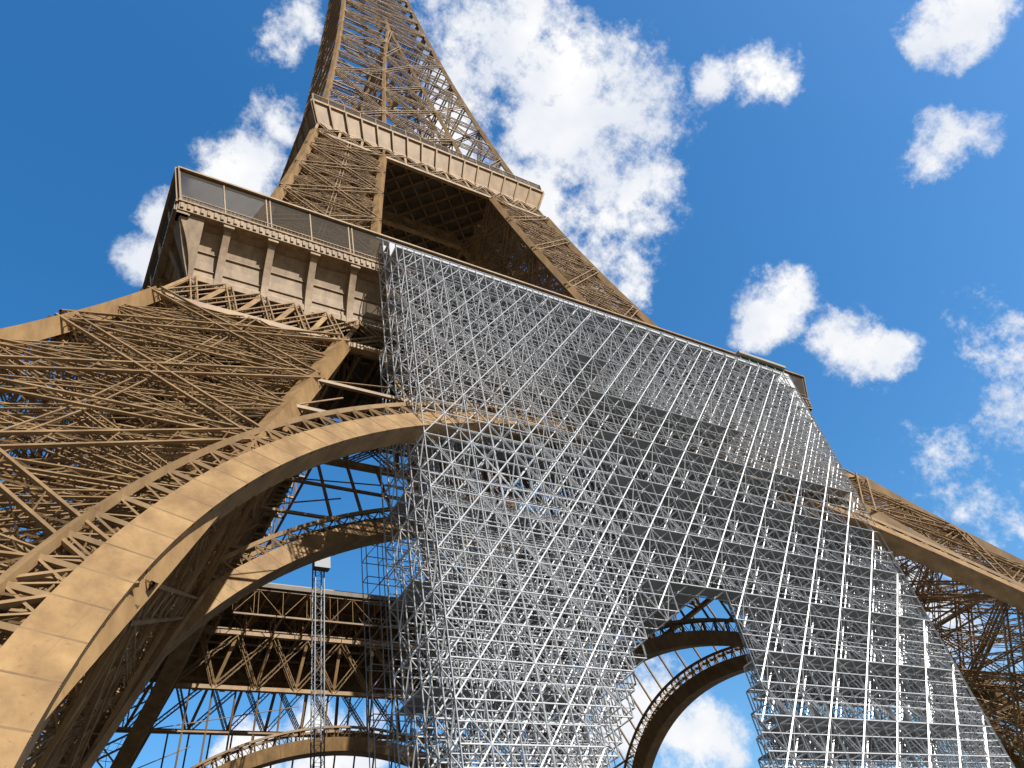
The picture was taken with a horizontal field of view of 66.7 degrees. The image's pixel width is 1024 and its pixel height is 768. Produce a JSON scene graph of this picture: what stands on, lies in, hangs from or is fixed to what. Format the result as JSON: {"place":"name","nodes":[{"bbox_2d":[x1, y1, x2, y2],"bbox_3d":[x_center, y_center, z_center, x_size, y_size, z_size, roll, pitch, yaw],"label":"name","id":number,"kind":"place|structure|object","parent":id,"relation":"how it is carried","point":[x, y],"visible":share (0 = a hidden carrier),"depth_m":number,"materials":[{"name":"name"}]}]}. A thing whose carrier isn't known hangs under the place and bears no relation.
{"place":"outdoors","nodes":[
{"label":"outdoors","id":0,"kind":"place"},
{"bbox_2d":[127,128,725,663],"bbox_3d":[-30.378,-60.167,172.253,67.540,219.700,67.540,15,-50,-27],"label":"eiffel tower decks","id":1,"kind":"object","parent":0,"point":[359,370],"visible":0.07,"depth_m":110.54,"materials":[{"name":"brown metal"}]},
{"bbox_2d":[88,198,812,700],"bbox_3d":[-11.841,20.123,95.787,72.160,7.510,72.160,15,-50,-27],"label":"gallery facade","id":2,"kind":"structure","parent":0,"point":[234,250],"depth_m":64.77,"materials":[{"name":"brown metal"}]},
{"bbox_2d":[122,94,804,613],"bbox_3d":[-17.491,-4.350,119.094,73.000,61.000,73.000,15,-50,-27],"label":"railing","id":3,"kind":"object","parent":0,"point":[330,232],"visible":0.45,"depth_m":67.04,"materials":[{"name":"brown metal"}]},
{"bbox_2d":[0,0,1023,767],"bbox_3d":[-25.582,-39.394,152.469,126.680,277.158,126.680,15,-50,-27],"label":"lattice bracing","id":4,"kind":"object","parent":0,"point":[172,446],"visible":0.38,"depth_m":53.41,"materials":[{"name":"brown metal"}]},
{"bbox_2d":[0,0,1023,767],"label":"sky","id":5,"kind":"structure","parent":0,"point":[829,192],"materials":[{"name":"blue"}]},
{"bbox_2d":[384,242,817,428],"bbox_3d":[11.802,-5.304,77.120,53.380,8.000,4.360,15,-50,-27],"label":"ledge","id":6,"kind":"object","parent":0,"point":[392,246],"visible":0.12,"depth_m":71.75,"materials":[{"name":"grey metal"}]},
{"bbox_2d":[738,356,782,371],"bbox_3d":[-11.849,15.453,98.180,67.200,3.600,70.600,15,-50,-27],"label":"pavilion glass","id":7,"kind":"object","parent":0,"point":[751,360],"visible":0.04,"depth_m":91.46,"materials":[{"name":"black glass"}]},
{"label":"ground","id":8,"kind":"structure","parent":0,"visible":0},
{"bbox_2d":[310,557,330,767],"bbox_3d":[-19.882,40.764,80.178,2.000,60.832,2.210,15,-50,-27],"label":"hoist mast","id":9,"kind":"object","parent":8,"relation":"on","point":[323,565],"visible":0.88,"depth_m":89.59,"materials":[{"name":"grey metal"}]},
{"bbox_2d":[0,0,1023,767],"bbox_3d":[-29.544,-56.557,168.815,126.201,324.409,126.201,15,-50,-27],"label":"eiffel chord plates","id":10,"kind":"object","parent":8,"relation":"on","point":[32,704],"visible":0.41,"depth_m":58.09,"materials":[{"name":"brown metal"}]},
{"bbox_2d":[269,350,785,597],"bbox_3d":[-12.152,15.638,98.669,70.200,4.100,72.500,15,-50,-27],"label":"pavilion roof frames","id":11,"kind":"structure","parent":10,"relation":"on","point":[761,360],"depth_m":92.03,"materials":[{"name":"metal"}]},
{"bbox_2d":[361,237,1015,767],"bbox_3d":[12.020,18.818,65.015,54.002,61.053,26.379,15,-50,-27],"label":"scaffold tubes","id":12,"kind":"object","parent":8,"relation":"on","point":[783,437],"visible":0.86,"depth_m":52.73},
{"bbox_2d":[380,246,967,759],"bbox_3d":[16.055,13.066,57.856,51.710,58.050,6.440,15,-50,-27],"label":"scaffold planks","id":13,"kind":"object","parent":12,"relation":"on","point":[640,530],"visible":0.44,"depth_m":57.50,"materials":[{"name":"grey metal"}]}
]}

